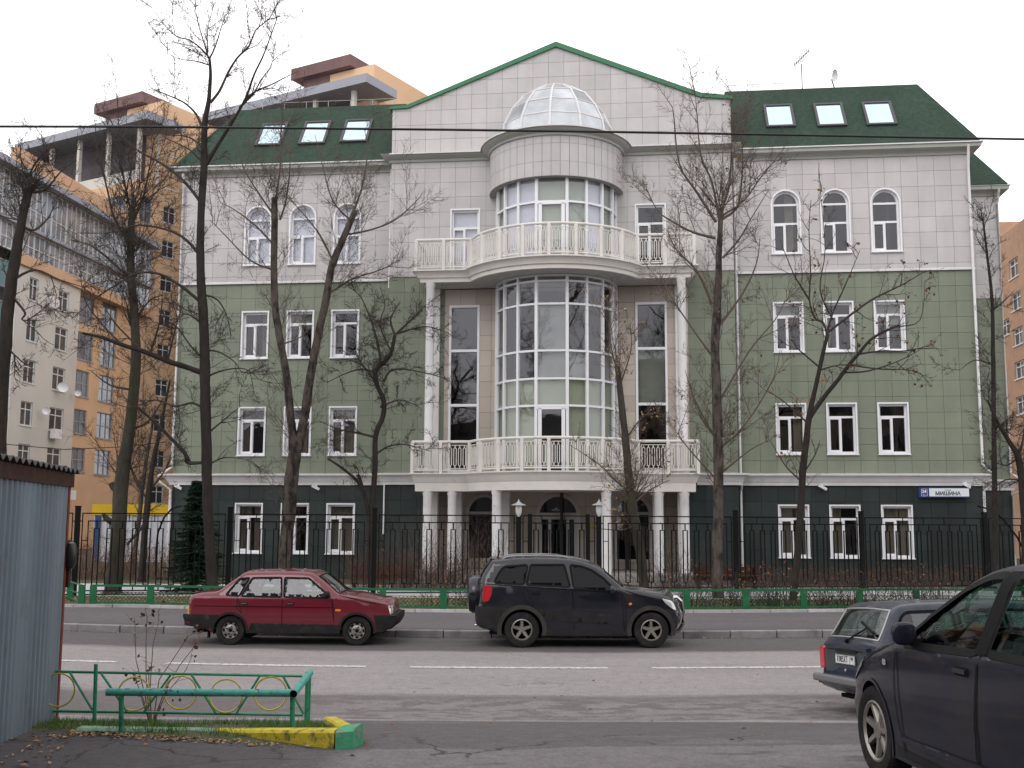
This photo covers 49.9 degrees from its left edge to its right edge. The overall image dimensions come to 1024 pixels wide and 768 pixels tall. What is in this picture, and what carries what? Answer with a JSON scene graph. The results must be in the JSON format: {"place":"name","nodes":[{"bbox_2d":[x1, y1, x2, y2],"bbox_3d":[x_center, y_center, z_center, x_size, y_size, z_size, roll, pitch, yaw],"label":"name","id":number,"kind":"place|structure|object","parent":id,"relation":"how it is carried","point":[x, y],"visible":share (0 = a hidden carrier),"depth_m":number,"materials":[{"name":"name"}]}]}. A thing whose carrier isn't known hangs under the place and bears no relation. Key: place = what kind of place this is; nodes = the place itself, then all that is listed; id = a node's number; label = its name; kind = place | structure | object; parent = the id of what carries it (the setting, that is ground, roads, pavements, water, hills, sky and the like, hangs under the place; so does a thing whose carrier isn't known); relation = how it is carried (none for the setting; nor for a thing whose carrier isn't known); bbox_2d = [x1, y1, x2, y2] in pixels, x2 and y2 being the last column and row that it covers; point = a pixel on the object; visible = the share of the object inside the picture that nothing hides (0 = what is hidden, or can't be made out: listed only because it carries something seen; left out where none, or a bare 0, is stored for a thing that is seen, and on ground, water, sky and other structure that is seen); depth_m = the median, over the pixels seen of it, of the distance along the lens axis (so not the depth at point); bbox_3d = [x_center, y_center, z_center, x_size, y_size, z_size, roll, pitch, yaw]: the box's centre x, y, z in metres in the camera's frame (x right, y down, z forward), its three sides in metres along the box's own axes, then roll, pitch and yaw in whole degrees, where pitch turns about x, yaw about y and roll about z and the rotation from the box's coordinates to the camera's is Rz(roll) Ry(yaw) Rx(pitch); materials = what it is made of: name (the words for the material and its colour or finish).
{"place":"outdoors","nodes":[
{"label":"outdoors","id":0,"kind":"place"},
{"bbox_2d":[85,631,802,638],"bbox_3d":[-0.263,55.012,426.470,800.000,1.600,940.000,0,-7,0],"label":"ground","id":1,"kind":"structure","parent":0,"point":[491,637],"depth_m":23.34,"materials":[{"name":"grey asphalt"}]},
{"bbox_2d":[0,453,81,742],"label":"metal garage","id":2,"kind":"structure","parent":1,"relation":"on","point":[38,555],"depth_m":10.61,"materials":[{"name":"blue metal"}]},
{"bbox_2d":[0,107,148,453],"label":"bare tree","id":3,"kind":"object","parent":1,"relation":"on","point":[12,274],"visible":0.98,"depth_m":26.55,"materials":[{"name":"brown plant"}]},
{"bbox_2d":[15,91,216,503],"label":"apartment tower","id":4,"kind":"structure","parent":1,"relation":"on","point":[87,178],"depth_m":101.50,"materials":[{"name":"orange"}]},
{"bbox_2d":[151,486,162,503],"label":"window","id":5,"kind":"structure","parent":4,"relation":"in","point":[156,498],"depth_m":98.57,"materials":[{"name":"white glass"}]},
{"bbox_2d":[155,379,167,397],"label":"window","id":6,"kind":"structure","parent":4,"relation":"in","point":[163,384],"depth_m":99.71,"materials":[{"name":"white"}]},
{"bbox_2d":[160,276,171,292],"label":"window","id":7,"kind":"structure","parent":4,"relation":"in","point":[162,283],"depth_m":100.79,"materials":[{"name":"white"}]},
{"bbox_2d":[49,664,308,722],"bbox_3d":[-3.986,3.277,11.461,3.747,0.708,0.173,0,-7,3],"label":"lawn railing","id":8,"kind":"object","parent":1,"relation":"on","point":[94,710],"visible":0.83,"depth_m":11.44,"materials":[{"name":"green metal"}]},
{"bbox_2d":[202,54,427,125],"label":"apartment tower","id":9,"kind":"structure","parent":1,"relation":"on","point":[355,80],"depth_m":94.28,"materials":[{"name":"orange concrete"}]},
{"bbox_2d":[65,604,1023,612],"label":"border kerb","id":10,"kind":"structure","parent":1,"relation":"on","point":[468,611],"depth_m":28.09,"materials":[{"name":"concrete"}]},
{"bbox_2d":[0,631,915,767],"bbox_3d":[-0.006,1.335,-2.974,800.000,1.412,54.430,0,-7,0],"label":"road","id":11,"kind":"structure","parent":0,"point":[441,717],"depth_m":14.62,"materials":[{"name":"grey asphalt"}]},
{"bbox_2d":[0,729,313,765],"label":"kerb leaves","id":12,"kind":"object","parent":11,"relation":"on","point":[139,735],"visible":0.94,"depth_m":9.95,"materials":[{"name":"brown plant"}]},
{"bbox_2d":[28,715,332,745],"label":"verge","id":13,"kind":"structure","parent":11,"relation":"on","point":[192,733],"depth_m":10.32,"materials":[{"name":"plant"}]},
{"bbox_2d":[122,598,208,722],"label":"sapling","id":14,"kind":"object","parent":13,"relation":"on","point":[159,670],"visible":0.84,"depth_m":11.72,"materials":[{"name":"brown plant"}]},
{"bbox_2d":[105,670,312,733],"bbox_3d":[-2.946,3.270,10.972,1.826,0.672,1.214,0,-7,0],"label":"pipe rail","id":15,"kind":"object","parent":13,"relation":"on","point":[121,693],"visible":0.88,"depth_m":10.44,"materials":[{"name":"green metal"}]},
{"bbox_2d":[76,717,362,749],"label":"verge kerb","id":16,"kind":"structure","parent":11,"relation":"on","point":[340,734],"depth_m":9.68,"materials":[{"name":"yellow paint"}]},
{"bbox_2d":[183,543,404,645],"bbox_3d":[-4.311,4.194,22.203,4.243,1.955,1.983,0,-7,0],"label":"saloon car","id":17,"kind":"object","parent":11,"relation":"on","point":[246,606],"visible":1,"depth_m":21.37,"materials":[{"name":"red metal"}]},
{"bbox_2d":[62,659,820,668],"bbox_3d":[0.029,4.758,18.749,27.923,0.001,1.340,0,-7,0],"label":"lane marking","id":18,"kind":"object","parent":11,"relation":"on","point":[453,666],"visible":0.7,"depth_m":18.31,"materials":[{"name":"paint"}]},
{"bbox_2d":[63,623,954,638],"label":"kerb","id":19,"kind":"structure","parent":11,"relation":"on","point":[429,633],"depth_m":23.11,"materials":[{"name":"concrete"}]},
{"bbox_2d":[468,550,684,647],"bbox_3d":[1.269,4.263,22.052,4.300,1.833,2.181,0,-7,0],"label":"offroad car","id":20,"kind":"object","parent":11,"relation":"on","point":[524,600],"visible":1,"depth_m":21.20,"materials":[{"name":"black paint"}]},
{"bbox_2d":[813,598,1023,698],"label":"estate car","id":21,"kind":"object","parent":11,"relation":"on","point":[842,657],"visible":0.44,"depth_m":13.76,"materials":[{"name":"blue paint"}]},
{"bbox_2d":[854,564,1023,767],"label":"hatchback car","id":22,"kind":"object","parent":11,"relation":"on","point":[951,698],"visible":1,"depth_m":6.76,"materials":[{"name":"blue paint"}]},
{"bbox_2d":[0,125,1023,139],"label":"overhead cable","id":23,"kind":"object","parent":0,"point":[435,129],"visible":1,"depth_m":21.76,"materials":[{"name":"black paint"}]},
{"bbox_2d":[0,0,1023,221],"label":"sky","id":24,"kind":"structure","parent":0,"point":[968,55],"materials":[{"name":"white"}]},
{"bbox_2d":[64,607,1023,630],"bbox_3d":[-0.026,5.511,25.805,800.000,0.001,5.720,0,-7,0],"label":"sidewalk","id":25,"kind":"structure","parent":0,"point":[467,621],"depth_m":25.72,"materials":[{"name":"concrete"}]},
{"bbox_2d":[65,583,1023,599],"bbox_3d":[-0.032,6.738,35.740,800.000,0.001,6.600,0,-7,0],"label":"path","id":26,"kind":"structure","parent":0,"point":[989,594],"depth_m":35.30,"materials":[{"name":"grey concrete"}]},
{"bbox_2d":[46,42,223,593],"bbox_3d":[-12.133,-2.211,34.941,5.697,17.546,3.542,0,-7,0],"label":"bare tree","id":27,"kind":"object","parent":26,"relation":"on","point":[119,486],"visible":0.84,"depth_m":34.98,"materials":[{"name":"brown plant"}]},
{"bbox_2d":[157,481,225,592],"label":"spruce","id":28,"kind":"object","parent":26,"relation":"on","point":[195,493],"visible":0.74,"depth_m":34.78,"materials":[{"name":"green plant"}]},
{"bbox_2d":[196,44,448,586],"bbox_3d":[-6.782,-2.643,38.520,9.190,19.343,3.106,0,-7,0],"label":"bare tree","id":29,"kind":"object","parent":26,"relation":"on","point":[297,437],"visible":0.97,"depth_m":38.71,"materials":[{"name":"brown plant"}]},
{"bbox_2d":[304,269,467,590],"bbox_3d":[-4.161,1.356,36.326,5.356,10.888,2.395,0,-7,0],"label":"bare tree","id":30,"kind":"object","parent":26,"relation":"on","point":[378,365],"visible":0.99,"depth_m":36.50,"materials":[{"name":"brown plant"}]},
{"bbox_2d":[350,505,454,587],"bbox_3d":[-3.410,5.361,36.939,3.063,3.032,3.217,-5,-9,35],"label":"bare hedge","id":31,"kind":"object","parent":26,"relation":"on","point":[399,558],"visible":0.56,"depth_m":36.67,"materials":[{"name":"brown plant"}]},
{"bbox_2d":[329,543,482,587],"bbox_3d":[-3.526,5.968,36.465,5.169,1.707,2.009,0,-7,0],"label":"bare hedge","id":32,"kind":"object","parent":26,"relation":"on","point":[409,579],"visible":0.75,"depth_m":36.26,"materials":[{"name":"brown plant"}]},
{"bbox_2d":[385,519,478,587],"bbox_3d":[-2.541,5.531,36.445,3.505,2.580,2.591,0,-7,0],"label":"bare hedge","id":33,"kind":"object","parent":26,"relation":"on","point":[446,576],"visible":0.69,"depth_m":36.55,"materials":[{"name":"brown plant"}]},
{"bbox_2d":[442,506,525,587],"bbox_3d":[-1.091,5.444,36.593,2.894,2.802,2.487,3,-8,-22],"label":"bare hedge","id":34,"kind":"object","parent":26,"relation":"on","point":[481,560],"visible":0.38,"depth_m":36.54,"materials":[{"name":"brown plant"}]},
{"bbox_2d":[512,499,524,552],"bbox_3d":[0.208,5.148,35.010,0.480,2.977,0.480,0,-7,0],"label":"lantern post","id":35,"kind":"object","parent":26,"relation":"on","point":[518,507],"visible":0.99,"depth_m":35.02,"materials":[{"name":"white metal"}]},
{"bbox_2d":[65,506,1020,595],"bbox_3d":[3.677,5.412,35.708,43.055,2.660,0.120,2,-7,-10],"label":"iron fence","id":36,"kind":"object","parent":26,"relation":"on","point":[862,548],"visible":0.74,"depth_m":35.52,"materials":[{"name":"black metal"}]},
{"bbox_2d":[593,500,604,566],"bbox_3d":[2.813,5.207,35.460,0.480,2.998,0.480,0,-7,0],"label":"lantern post","id":37,"kind":"object","parent":26,"relation":"on","point":[598,504],"visible":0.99,"depth_m":35.44,"materials":[{"name":"white metal"}]},
{"bbox_2d":[570,275,675,586],"bbox_3d":[3.679,1.529,36.745,3.488,10.722,1.533,0,-7,0],"label":"bare tree","id":38,"kind":"object","parent":26,"relation":"on","point":[630,490],"visible":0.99,"depth_m":36.59,"materials":[{"name":"brown plant"}]},
{"bbox_2d":[646,522,707,588],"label":"bare hedge","id":39,"kind":"object","parent":26,"relation":"on","point":[674,569],"visible":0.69,"depth_m":36.58,"materials":[{"name":"brown plant"}]},
{"bbox_2d":[616,42,820,597],"bbox_3d":[6.425,-2.142,34.313,6.388,17.605,2.674,-1,-7,7],"label":"bare tree","id":40,"kind":"object","parent":26,"relation":"on","point":[717,425],"visible":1,"depth_m":34.20,"materials":[{"name":"brown plant"}]},
{"bbox_2d":[693,567,760,588],"bbox_3d":[7.317,6.618,37.518,2.228,0.750,0.490,0,-7,0],"label":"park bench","id":41,"kind":"object","parent":26,"relation":"on","point":[729,573],"visible":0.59,"depth_m":37.71,"materials":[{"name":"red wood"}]},
{"bbox_2d":[692,557,992,588],"bbox_3d":[11.733,6.553,38.415,11.040,1.176,2.013,0,-7,0],"label":"bare hedge","id":42,"kind":"object","parent":26,"relation":"on","point":[885,577],"visible":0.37,"depth_m":38.38,"materials":[{"name":"brown plant"}]},
{"bbox_2d":[928,183,1023,593],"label":"bare tree","id":43,"kind":"object","parent":26,"relation":"on","point":[993,470],"visible":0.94,"depth_m":36.52,"materials":[{"name":"brown plant"}]},
{"bbox_2d":[970,362,1023,595],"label":"bare tree","id":44,"kind":"object","parent":26,"relation":"on","point":[1018,455],"visible":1,"depth_m":34.92,"materials":[{"name":"brown plant"}]},
{"bbox_2d":[65,592,1023,609],"bbox_3d":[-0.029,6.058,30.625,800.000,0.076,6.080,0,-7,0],"label":"lawn","id":45,"kind":"structure","parent":0,"point":[173,600],"depth_m":30.71,"materials":[{"name":"green plant"}]},
{"bbox_2d":[45,0,308,588],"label":"bare tree","id":46,"kind":"object","parent":45,"relation":"on","point":[203,372],"visible":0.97,"depth_m":33.22,"materials":[{"name":"brown plant"}]},
{"bbox_2d":[407,569,673,605],"bbox_3d":[0.699,5.356,29.213,7.194,1.130,1.655,0,-7,0],"label":"bare hedge","id":47,"kind":"object","parent":45,"relation":"on","point":[451,586],"visible":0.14,"depth_m":29.19,"materials":[{"name":"brown plant"}]},
{"bbox_2d":[65,581,1023,609],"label":"green fence","id":48,"kind":"object","parent":45,"relation":"on","point":[443,596],"visible":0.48,"depth_m":28.58,"materials":[{"name":"metal"}]},
{"bbox_2d":[655,560,965,608],"bbox_3d":[7.888,5.277,29.041,8.247,1.308,2.576,0,-7,0],"label":"bare hedge","id":49,"kind":"object","parent":45,"relation":"on","point":[823,593],"visible":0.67,"depth_m":29.03,"materials":[{"name":"brown plant"}]},
{"bbox_2d":[742,173,947,599],"bbox_3d":[10.102,-0.096,33.143,6.210,13.114,2.331,0,-7,0],"label":"bare tree","id":50,"kind":"object","parent":45,"relation":"on","point":[810,414],"visible":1,"depth_m":33.13,"materials":[{"name":"brown plant"}]},
{"bbox_2d":[70,548,1020,587],"bbox_3d":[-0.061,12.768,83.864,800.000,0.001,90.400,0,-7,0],"label":"yard","id":51,"kind":"structure","parent":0,"point":[268,581],"depth_m":41.27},
{"bbox_2d":[0,147,160,548],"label":"apartment building","id":52,"kind":"structure","parent":51,"relation":"on","point":[51,399],"depth_m":82.99,"materials":[{"name":"white"}]},
{"bbox_2d":[18,444,28,458],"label":"window","id":53,"kind":"structure","parent":52,"relation":"in","point":[23,451],"depth_m":76.99,"materials":[{"name":"white glass"}]},
{"bbox_2d":[19,401,32,427],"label":"window","id":54,"kind":"structure","parent":52,"relation":"in","point":[25,414],"depth_m":77.28,"materials":[{"name":"white"}]},
{"bbox_2d":[22,359,34,384],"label":"window","id":55,"kind":"structure","parent":52,"relation":"in","point":[26,379],"depth_m":77.71,"materials":[{"name":"white"}]},
{"bbox_2d":[25,317,37,343],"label":"window","id":56,"kind":"structure","parent":52,"relation":"in","point":[30,333],"depth_m":78.15,"materials":[{"name":"white"}]},
{"bbox_2d":[29,277,38,303],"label":"window","id":57,"kind":"structure","parent":52,"relation":"in","point":[33,291],"depth_m":78.38,"materials":[{"name":"white"}]},
{"bbox_2d":[47,447,59,464],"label":"window","id":58,"kind":"structure","parent":52,"relation":"in","point":[53,455],"depth_m":80.94,"materials":[{"name":"white glass"}]},
{"bbox_2d":[48,407,63,432],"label":"window","id":59,"kind":"structure","parent":52,"relation":"in","point":[55,416],"depth_m":81.26,"materials":[{"name":"white"}]},
{"bbox_2d":[51,366,64,392],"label":"window","id":60,"kind":"structure","parent":52,"relation":"in","point":[58,373],"depth_m":81.48,"materials":[{"name":"white"}]},
{"bbox_2d":[54,326,67,352],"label":"window","id":61,"kind":"structure","parent":52,"relation":"in","point":[60,333],"depth_m":82.08,"materials":[{"name":"white"}]},
{"bbox_2d":[58,290,67,313],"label":"window","id":62,"kind":"structure","parent":52,"relation":"in","point":[65,304],"depth_m":82.56,"materials":[{"name":"white glass"}]},
{"bbox_2d":[70,524,183,580],"bbox_3d":[-15.251,6.479,42.419,6.054,2.192,3.672,0,-7,0],"label":"bare hedge","id":63,"kind":"object","parent":51,"relation":"on","point":[100,567],"visible":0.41,"depth_m":42.33,"materials":[{"name":"brown"}]},
{"bbox_2d":[92,504,171,561],"bbox_3d":[-20.612,8.251,61.020,4.281,3.099,3.230,0,-7,0],"label":"kiosk","id":64,"kind":"object","parent":51,"relation":"on","point":[107,508],"visible":0.27,"depth_m":59.57,"materials":[{"name":"white"}]},
{"bbox_2d":[105,380,163,574],"bbox_3d":[-15.722,3.818,45.564,2.399,8.184,2.259,0,-7,0],"label":"bare tree","id":65,"kind":"object","parent":51,"relation":"on","point":[140,502],"visible":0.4,"depth_m":45.79,"materials":[{"name":"brown plant"}]},
{"bbox_2d":[89,360,199,581],"bbox_3d":[-13.375,3.132,40.913,3.755,8.415,2.368,0,-7,0],"label":"bare tree","id":66,"kind":"object","parent":51,"relation":"on","point":[148,494],"visible":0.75,"depth_m":40.80,"materials":[{"name":"brown plant"}]},
{"bbox_2d":[157,41,1018,588],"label":"office building","id":67,"kind":"structure","parent":51,"relation":"on","point":[517,241],"depth_m":42.81,"materials":[{"name":"green"}]},
{"bbox_2d":[232,503,262,553],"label":"window","id":68,"kind":"structure","parent":67,"relation":"in","point":[239,507],"depth_m":44.04,"materials":[{"name":"white plastic"}]},
{"bbox_2d":[235,407,265,455],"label":"window","id":69,"kind":"structure","parent":67,"relation":"in","point":[242,433],"depth_m":44.42,"materials":[{"name":"white plastic"}]},
{"bbox_2d":[239,311,269,359],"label":"window","id":70,"kind":"structure","parent":67,"relation":"in","point":[243,350],"depth_m":44.91,"materials":[{"name":"white plastic"}]},
{"bbox_2d":[242,206,270,266],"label":"window","id":71,"kind":"structure","parent":67,"relation":"in","point":[266,247],"depth_m":45.46,"materials":[{"name":"white plastic"}]},
{"bbox_2d":[280,503,308,553],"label":"window","id":72,"kind":"structure","parent":67,"relation":"in","point":[298,504],"depth_m":43.64,"materials":[{"name":"white plastic"}]},
{"bbox_2d":[281,406,311,455],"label":"window","id":73,"kind":"structure","parent":67,"relation":"in","point":[307,441],"depth_m":44.18,"materials":[{"name":"white plastic"}]},
{"bbox_2d":[286,310,314,358],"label":"window","id":74,"kind":"structure","parent":67,"relation":"in","point":[309,323],"depth_m":44.72,"materials":[{"name":"white plastic"}]},
{"bbox_2d":[287,204,316,265],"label":"window","id":75,"kind":"structure","parent":67,"relation":"in","point":[307,250],"depth_m":45.24,"materials":[{"name":"white plastic"}]},
{"bbox_2d":[324,503,354,554],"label":"window","id":76,"kind":"structure","parent":67,"relation":"in","point":[331,508],"depth_m":43.66,"materials":[{"name":"white plastic"}]},
{"bbox_2d":[328,406,357,455],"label":"window","id":77,"kind":"structure","parent":67,"relation":"in","point":[351,411],"depth_m":44.12,"materials":[{"name":"white plastic"}]},
{"bbox_2d":[329,309,359,358],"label":"window","id":78,"kind":"structure","parent":67,"relation":"in","point":[333,355],"depth_m":44.46,"materials":[{"name":"white plastic"}]},
{"bbox_2d":[333,203,361,264],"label":"window","id":79,"kind":"structure","parent":67,"relation":"in","point":[339,223],"depth_m":45.02,"materials":[{"name":"white plastic"}]},
{"bbox_2d":[447,305,479,472],"bbox_3d":[-1.875,0.180,42.963,1.205,6.601,0.150,-1,-7,6],"label":"window","id":80,"kind":"structure","parent":67,"relation":"in","point":[451,307],"depth_m":42.96,"materials":[{"name":"white plastic"}]},
{"bbox_2d":[450,208,479,268],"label":"window","id":81,"kind":"structure","parent":67,"relation":"in","point":[464,223],"depth_m":43.84,"materials":[{"name":"white plastic"}]},
{"bbox_2d":[465,494,491,560],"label":"arched window","id":82,"kind":"structure","parent":67,"relation":"in","point":[483,506],"depth_m":43.56,"materials":[{"name":"grey glass"}]},
{"bbox_2d":[494,274,618,470],"bbox_3d":[1.579,-0.290,41.376,4.780,7.327,2.390,-1,-7,6],"label":"bay window","id":83,"kind":"structure","parent":67,"relation":"in","point":[561,380],"depth_m":40.58,"materials":[{"name":"white glass"}]},
{"bbox_2d":[496,177,616,258],"bbox_3d":[1.606,-6.013,42.092,4.780,3.390,2.390,-1,-7,6],"label":"bay window","id":84,"kind":"structure","parent":67,"relation":"in","point":[551,199],"depth_m":41.35,"materials":[{"name":"white glass"}]},
{"bbox_2d":[613,495,651,561],"bbox_3d":[4.706,5.608,42.850,1.491,2.616,0.190,-1,-7,6],"label":"arched window","id":85,"kind":"structure","parent":67,"relation":"in","point":[642,509],"depth_m":42.83,"materials":[{"name":"grey glass"}]},
{"bbox_2d":[635,203,665,264],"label":"window","id":86,"kind":"structure","parent":67,"relation":"in","point":[649,205],"depth_m":42.94,"materials":[{"name":"white plastic"}]},
{"bbox_2d":[635,302,668,472],"bbox_3d":[5.363,0.118,42.192,1.220,6.601,0.240,-1,-7,6],"label":"window","id":87,"kind":"structure","parent":67,"relation":"in","point":[651,362],"depth_m":42.31,"materials":[{"name":"white plastic"}]},
{"bbox_2d":[770,189,802,254],"bbox_3d":[10.694,-6.292,43.020,1.207,2.609,0.480,-1,-7,6],"label":"window","id":88,"kind":"structure","parent":67,"relation":"in","point":[788,247],"depth_m":43.05,"materials":[{"name":"white plastic"}]},
{"bbox_2d":[773,302,805,352],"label":"window","id":89,"kind":"structure","parent":67,"relation":"in","point":[777,306],"depth_m":42.52,"materials":[{"name":"white plastic"}]},
{"bbox_2d":[775,403,808,454],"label":"window","id":90,"kind":"structure","parent":67,"relation":"in","point":[798,424],"depth_m":42.10,"materials":[{"name":"white plastic"}]},
{"bbox_2d":[778,504,811,558],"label":"window","id":91,"kind":"structure","parent":67,"relation":"in","point":[784,510],"depth_m":41.63,"materials":[{"name":"white plastic"}]},
{"bbox_2d":[820,188,852,253],"bbox_3d":[12.557,-6.310,42.734,1.200,2.591,0.330,-1,-7,6],"label":"window","id":92,"kind":"structure","parent":67,"relation":"in","point":[840,192],"depth_m":42.74,"materials":[{"name":"white plastic"}]},
{"bbox_2d":[823,301,854,352],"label":"window","id":93,"kind":"structure","parent":67,"relation":"in","point":[841,303],"depth_m":42.28,"materials":[{"name":"white plastic"}]},
{"bbox_2d":[826,402,859,454],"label":"window","id":94,"kind":"structure","parent":67,"relation":"in","point":[854,405],"depth_m":41.78,"materials":[{"name":"white plastic"}]},
{"bbox_2d":[829,505,860,558],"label":"window","id":95,"kind":"structure","parent":67,"relation":"in","point":[834,510],"depth_m":41.39,"materials":[{"name":"white plastic"}]},
{"bbox_2d":[870,188,903,252],"bbox_3d":[14.432,-6.315,42.521,1.205,2.565,0.330,-1,-7,6],"label":"window","id":96,"kind":"structure","parent":67,"relation":"in","point":[894,194],"depth_m":42.52,"materials":[{"name":"white plastic"}]},
{"bbox_2d":[873,300,906,351],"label":"window","id":97,"kind":"structure","parent":67,"relation":"in","point":[878,306],"depth_m":42.14,"materials":[{"name":"white plastic"}]},
{"bbox_2d":[877,402,911,454],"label":"window","id":98,"kind":"structure","parent":67,"relation":"in","point":[905,405],"depth_m":41.56,"materials":[{"name":"white plastic"}]},
{"bbox_2d":[881,505,915,558],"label":"window","id":99,"kind":"structure","parent":67,"relation":"in","point":[886,510],"depth_m":41.24,"materials":[{"name":"white plastic"}]},
{"bbox_2d":[918,487,969,497],"bbox_3d":[16.028,4.027,40.824,1.826,0.369,0.116,-1,-7,6],"label":"street sign","id":100,"kind":"object","parent":67,"relation":"attached to","point":[936,492],"visible":1,"depth_m":40.78,"materials":[{"name":"white metal"}]},
{"bbox_2d":[999,219,1023,558],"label":"brick apartment building","id":101,"kind":"structure","parent":51,"relation":"on","point":[1013,261],"depth_m":72.86,"materials":[{"name":"orange"}]},
{"bbox_2d":[1008,257,1018,281],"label":"window","id":102,"kind":"structure","parent":101,"relation":"in","point":[1014,272],"depth_m":73.09,"materials":[{"name":"white"}]},
{"bbox_2d":[1011,291,1020,312],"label":"window","id":103,"kind":"structure","parent":101,"relation":"in","point":[1017,304],"depth_m":72.58,"materials":[{"name":"white"}]},
{"bbox_2d":[1013,326,1022,347],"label":"window","id":104,"kind":"structure","parent":101,"relation":"in","point":[1018,332],"depth_m":72.32,"materials":[{"name":"white"}]},
{"bbox_2d":[1014,360,1023,380],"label":"window","id":105,"kind":"structure","parent":101,"relation":"in","point":[1019,365],"depth_m":72.13,"materials":[{"name":"white"}]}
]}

